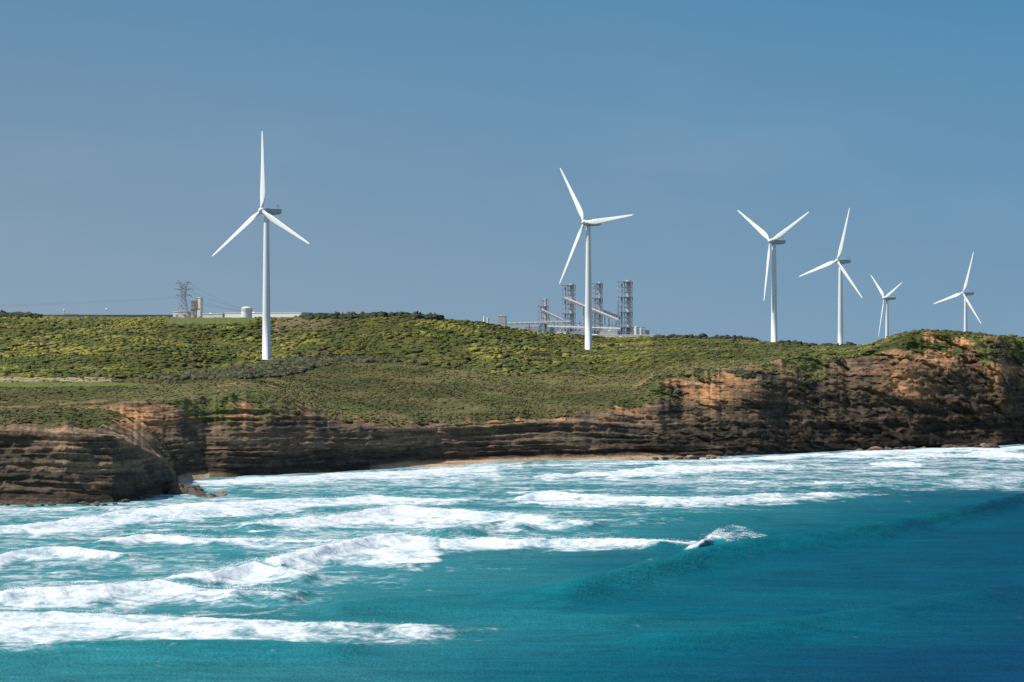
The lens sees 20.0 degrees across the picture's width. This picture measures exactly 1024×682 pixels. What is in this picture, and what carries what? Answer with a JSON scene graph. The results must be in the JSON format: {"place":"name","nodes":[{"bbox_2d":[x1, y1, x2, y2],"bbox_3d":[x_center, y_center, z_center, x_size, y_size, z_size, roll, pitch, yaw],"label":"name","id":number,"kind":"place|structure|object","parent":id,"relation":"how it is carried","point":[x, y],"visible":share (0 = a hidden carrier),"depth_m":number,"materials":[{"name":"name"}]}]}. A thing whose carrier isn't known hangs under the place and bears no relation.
{"place":"outdoors","nodes":[
{"label":"outdoors","id":0,"kind":"place"},
{"bbox_2d":[0,407,177,504],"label":"headland","id":1,"kind":"structure","parent":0,"point":[66,464],"depth_m":813.24,"materials":[{"name":"brown stone"}]},
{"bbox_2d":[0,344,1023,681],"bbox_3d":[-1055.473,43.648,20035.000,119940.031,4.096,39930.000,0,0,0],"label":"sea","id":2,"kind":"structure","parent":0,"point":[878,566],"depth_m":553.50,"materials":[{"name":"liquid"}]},
{"bbox_2d":[25,502,33,506],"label":"boulder","id":3,"kind":"object","parent":2,"relation":"in","point":[28,504],"visible":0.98,"depth_m":793.56,"materials":[{"name":"stone"}]},
{"bbox_2d":[166,480,184,487],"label":"boulder","id":4,"kind":"object","parent":2,"relation":"in","point":[175,481],"visible":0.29,"depth_m":864.13,"materials":[{"name":"stone"}]},
{"bbox_2d":[168,482,183,490],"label":"boulder","id":5,"kind":"object","parent":2,"relation":"in","point":[174,485],"visible":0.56,"depth_m":855.61,"materials":[{"name":"grey stone"}]},
{"bbox_2d":[168,487,188,494],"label":"boulder","id":6,"kind":"object","parent":2,"relation":"in","point":[175,490],"visible":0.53,"depth_m":851.06,"materials":[{"name":"grey stone"}]},
{"bbox_2d":[187,488,197,494],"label":"boulder","id":7,"kind":"object","parent":2,"relation":"in","point":[191,490],"visible":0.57,"depth_m":843.74,"materials":[{"name":"stone"}]},
{"bbox_2d":[192,490,205,494],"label":"boulder","id":8,"kind":"object","parent":2,"relation":"in","point":[195,492],"visible":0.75,"depth_m":841.40,"materials":[{"name":"stone"}]},
{"bbox_2d":[0,450,1013,624],"bbox_3d":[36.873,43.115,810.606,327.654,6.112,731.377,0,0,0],"label":"sea spray","id":9,"kind":"object","parent":2,"relation":"on","point":[332,541],"visible":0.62,"depth_m":636.98,"materials":[{"name":"white liquid"}]},
{"bbox_2d":[688,455,699,459],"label":"boulder","id":10,"kind":"object","parent":2,"relation":"in","point":[692,457],"visible":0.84,"depth_m":1109.01,"materials":[{"name":"brown stone"}]},
{"bbox_2d":[871,446,884,450],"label":"boulder","id":11,"kind":"object","parent":2,"relation":"in","point":[878,448],"visible":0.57,"depth_m":1187.63,"materials":[{"name":"brown stone"}]},
{"bbox_2d":[984,443,999,447],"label":"boulder","id":12,"kind":"object","parent":2,"relation":"in","point":[989,445],"visible":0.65,"depth_m":1225.00,"materials":[{"name":"stone"}]},
{"bbox_2d":[0,316,1023,480],"bbox_3d":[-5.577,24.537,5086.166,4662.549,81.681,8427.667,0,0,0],"label":"terrain","id":13,"kind":"structure","parent":0,"point":[927,389],"depth_m":1166.09,"materials":[{"name":"brown stone"}]},
{"bbox_2d":[43,314,172,316],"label":"fence","id":14,"kind":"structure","parent":13,"relation":"on","point":[69,315],"depth_m":1890.00,"materials":[{"name":"grey metal"}]},
{"bbox_2d":[172,311,190,317],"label":"equipment shed","id":15,"kind":"structure","parent":13,"relation":"on","point":[175,314],"depth_m":1903.91,"materials":[{"name":"grey concrete"}]},
{"bbox_2d":[175,280,191,316],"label":"transmission pylon","id":16,"kind":"object","parent":13,"relation":"on","point":[181,299],"visible":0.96,"depth_m":1899.24,"materials":[{"name":"metal"}]},
{"bbox_2d":[191,300,195,316],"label":"industrial building","id":17,"kind":"structure","parent":13,"relation":"on","point":[193,308],"depth_m":1900.84,"materials":[{"name":"grey concrete"}]},
{"bbox_2d":[195,297,202,316],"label":"industrial building","id":18,"kind":"structure","parent":13,"relation":"on","point":[199,306],"depth_m":1900.23,"materials":[{"name":"white metal"}]},
{"bbox_2d":[202,313,224,317],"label":"equipment shed","id":19,"kind":"structure","parent":13,"relation":"on","point":[210,315],"depth_m":1892.28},
{"bbox_2d":[240,307,252,317],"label":"storage tank","id":20,"kind":"object","parent":13,"relation":"on","point":[246,312],"visible":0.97,"depth_m":1822.14,"materials":[{"name":"metal"}]},
{"bbox_2d":[212,132,309,359],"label":"wind turbine","id":21,"kind":"object","parent":13,"relation":"on","point":[268,213],"visible":1,"depth_m":1480.73,"materials":[{"name":"white paint"}]},
{"bbox_2d":[225,312,309,317],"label":"long low building","id":22,"kind":"structure","parent":13,"relation":"on","point":[272,314],"depth_m":1851.87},
{"bbox_2d":[132,351,420,380],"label":"shaded thicket","id":23,"kind":"object","parent":13,"relation":"on","point":[259,365],"visible":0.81,"depth_m":1318.71,"materials":[{"name":"green plant"}]},
{"bbox_2d":[132,351,561,379],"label":"dead brush","id":24,"kind":"object","parent":13,"relation":"on","point":[528,354],"visible":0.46,"depth_m":1388.44,"materials":[{"name":"plant"}]},
{"bbox_2d":[0,310,856,345],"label":"skyline thicket","id":25,"kind":"object","parent":13,"relation":"on","point":[354,315],"visible":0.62,"depth_m":1735.27,"materials":[{"name":"green plant"}]},
{"bbox_2d":[498,315,506,325],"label":"plant building","id":26,"kind":"structure","parent":13,"relation":"on","point":[502,320],"depth_m":2600.05,"materials":[{"name":"metal"}]},
{"bbox_2d":[0,342,1020,480],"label":"cliff shrubbery","id":27,"kind":"object","parent":13,"relation":"on","point":[744,373],"visible":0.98,"depth_m":1188.05,"materials":[{"name":"green plant"}]},
{"bbox_2d":[0,312,1023,378],"bbox_3d":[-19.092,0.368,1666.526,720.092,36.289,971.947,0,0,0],"label":"coastal scrub","id":28,"kind":"object","parent":13,"relation":"on","point":[495,357],"visible":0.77,"depth_m":1533.47,"materials":[{"name":"green plant"}]},
{"bbox_2d":[0,355,1023,428],"bbox_3d":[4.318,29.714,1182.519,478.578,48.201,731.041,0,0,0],"label":"heath","id":29,"kind":"object","parent":13,"relation":"on","point":[284,392],"visible":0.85,"depth_m":1163.99,"materials":[{"name":"green plant"}]},
{"bbox_2d":[511,325,541,332],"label":"pipe rack","id":30,"kind":"object","parent":13,"relation":"on","point":[535,330],"visible":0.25,"depth_m":2596.75,"materials":[{"name":"metal"}]},
{"bbox_2d":[524,326,539,332],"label":"plant building","id":31,"kind":"structure","parent":13,"relation":"on","point":[532,328],"depth_m":2610.16,"materials":[{"name":"grey metal"}]},
{"bbox_2d":[507,320,570,330],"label":"conveyor gallery","id":32,"kind":"object","parent":13,"relation":"on","point":[538,322],"visible":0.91,"depth_m":2587.30,"materials":[{"name":"metal"}]},
{"bbox_2d":[538,299,548,332],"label":"process tower","id":33,"kind":"structure","parent":13,"relation":"on","point":[545,306],"depth_m":2598.76,"materials":[{"name":"grey metal"}]},
{"bbox_2d":[541,308,562,330],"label":"conveyor gallery","id":34,"kind":"object","parent":13,"relation":"on","point":[551,314],"visible":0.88,"depth_m":2589.30,"materials":[{"name":"metal"}]},
{"bbox_2d":[553,330,568,333],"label":"plant building","id":35,"kind":"structure","parent":13,"relation":"on","point":[564,332],"depth_m":2584.36,"materials":[{"name":"grey metal"}]},
{"bbox_2d":[561,283,575,331],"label":"process tower","id":36,"kind":"structure","parent":13,"relation":"on","point":[571,294],"depth_m":2598.32,"materials":[{"name":"grey metal"}]},
{"bbox_2d":[570,331,584,334],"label":"plant building","id":37,"kind":"structure","parent":13,"relation":"on","point":[577,332],"depth_m":2582.36,"materials":[{"name":"grey metal"}]},
{"bbox_2d":[543,321,624,334],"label":"pipe rack","id":38,"kind":"object","parent":13,"relation":"on","point":[612,325],"visible":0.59,"depth_m":2594.42,"materials":[{"name":"grey metal"}]},
{"bbox_2d":[548,325,620,331],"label":"conveyor gallery","id":39,"kind":"object","parent":13,"relation":"on","point":[583,327],"visible":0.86,"depth_m":2585.31,"materials":[{"name":"metal"}]},
{"bbox_2d":[564,296,617,331],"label":"conveyor gallery","id":40,"kind":"object","parent":13,"relation":"on","point":[597,311],"visible":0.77,"depth_m":2587.32,"materials":[{"name":"metal"}]},
{"bbox_2d":[559,168,632,349],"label":"wind turbine","id":41,"kind":"object","parent":13,"relation":"on","point":[588,297],"visible":0.94,"depth_m":1740.10,"materials":[{"name":"white paint"}]},
{"bbox_2d":[592,282,603,333],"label":"process tower","id":42,"kind":"structure","parent":13,"relation":"on","point":[600,298],"depth_m":2598.73,"materials":[{"name":"grey metal"}]},
{"bbox_2d":[599,330,620,334],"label":"plant building","id":43,"kind":"structure","parent":13,"relation":"on","point":[605,332],"depth_m":2582.18,"materials":[{"name":"metal"}]},
{"bbox_2d":[603,310,620,326],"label":"conveyor gallery","id":44,"kind":"object","parent":13,"relation":"on","point":[611,314],"visible":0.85,"depth_m":2604.56,"materials":[{"name":"metal"}]},
{"bbox_2d":[617,280,632,334],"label":"process tower","id":45,"kind":"structure","parent":13,"relation":"on","point":[629,302],"depth_m":2598.18,"materials":[{"name":"grey metal"}]},
{"bbox_2d":[592,334,663,336],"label":"perimeter wall building","id":46,"kind":"structure","parent":13,"relation":"on","point":[622,335],"depth_m":2506.95,"materials":[{"name":"white concrete"}]},
{"bbox_2d":[634,326,637,334],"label":"silo","id":47,"kind":"object","parent":13,"relation":"on","point":[635,330],"visible":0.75,"depth_m":2588.58,"materials":[{"name":"metal"}]},
{"bbox_2d":[627,327,644,334],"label":"pipe rack","id":48,"kind":"object","parent":13,"relation":"on","point":[633,329],"visible":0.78,"depth_m":2594.83,"materials":[{"name":"metal"}]},
{"bbox_2d":[626,330,649,334],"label":"plant building","id":49,"kind":"structure","parent":13,"relation":"on","point":[646,332],"depth_m":2614.26,"materials":[{"name":"grey metal"}]},
{"bbox_2d":[737,210,808,341],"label":"wind turbine","id":50,"kind":"object","parent":13,"relation":"on","point":[775,240],"visible":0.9,"depth_m":1966.01,"materials":[{"name":"white paint"}]},
{"bbox_2d":[799,208,861,344],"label":"wind turbine","id":51,"kind":"object","parent":13,"relation":"on","point":[840,262],"visible":0.94,"depth_m":2185.28,"materials":[{"name":"white paint"}]},
{"bbox_2d":[871,275,901,337],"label":"wind turbine","id":52,"kind":"object","parent":13,"relation":"on","point":[886,297],"visible":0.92,"depth_m":3003.31,"materials":[{"name":"white paint"}]},
{"bbox_2d":[934,252,980,330],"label":"wind turbine","id":53,"kind":"object","parent":13,"relation":"on","point":[965,294],"visible":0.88,"depth_m":2766.05,"materials":[{"name":"white paint"}]},
{"bbox_2d":[0,0,1023,343],"label":"sky","id":54,"kind":"structure","parent":0,"point":[418,149],"materials":[{"name":"blue"}]}
]}

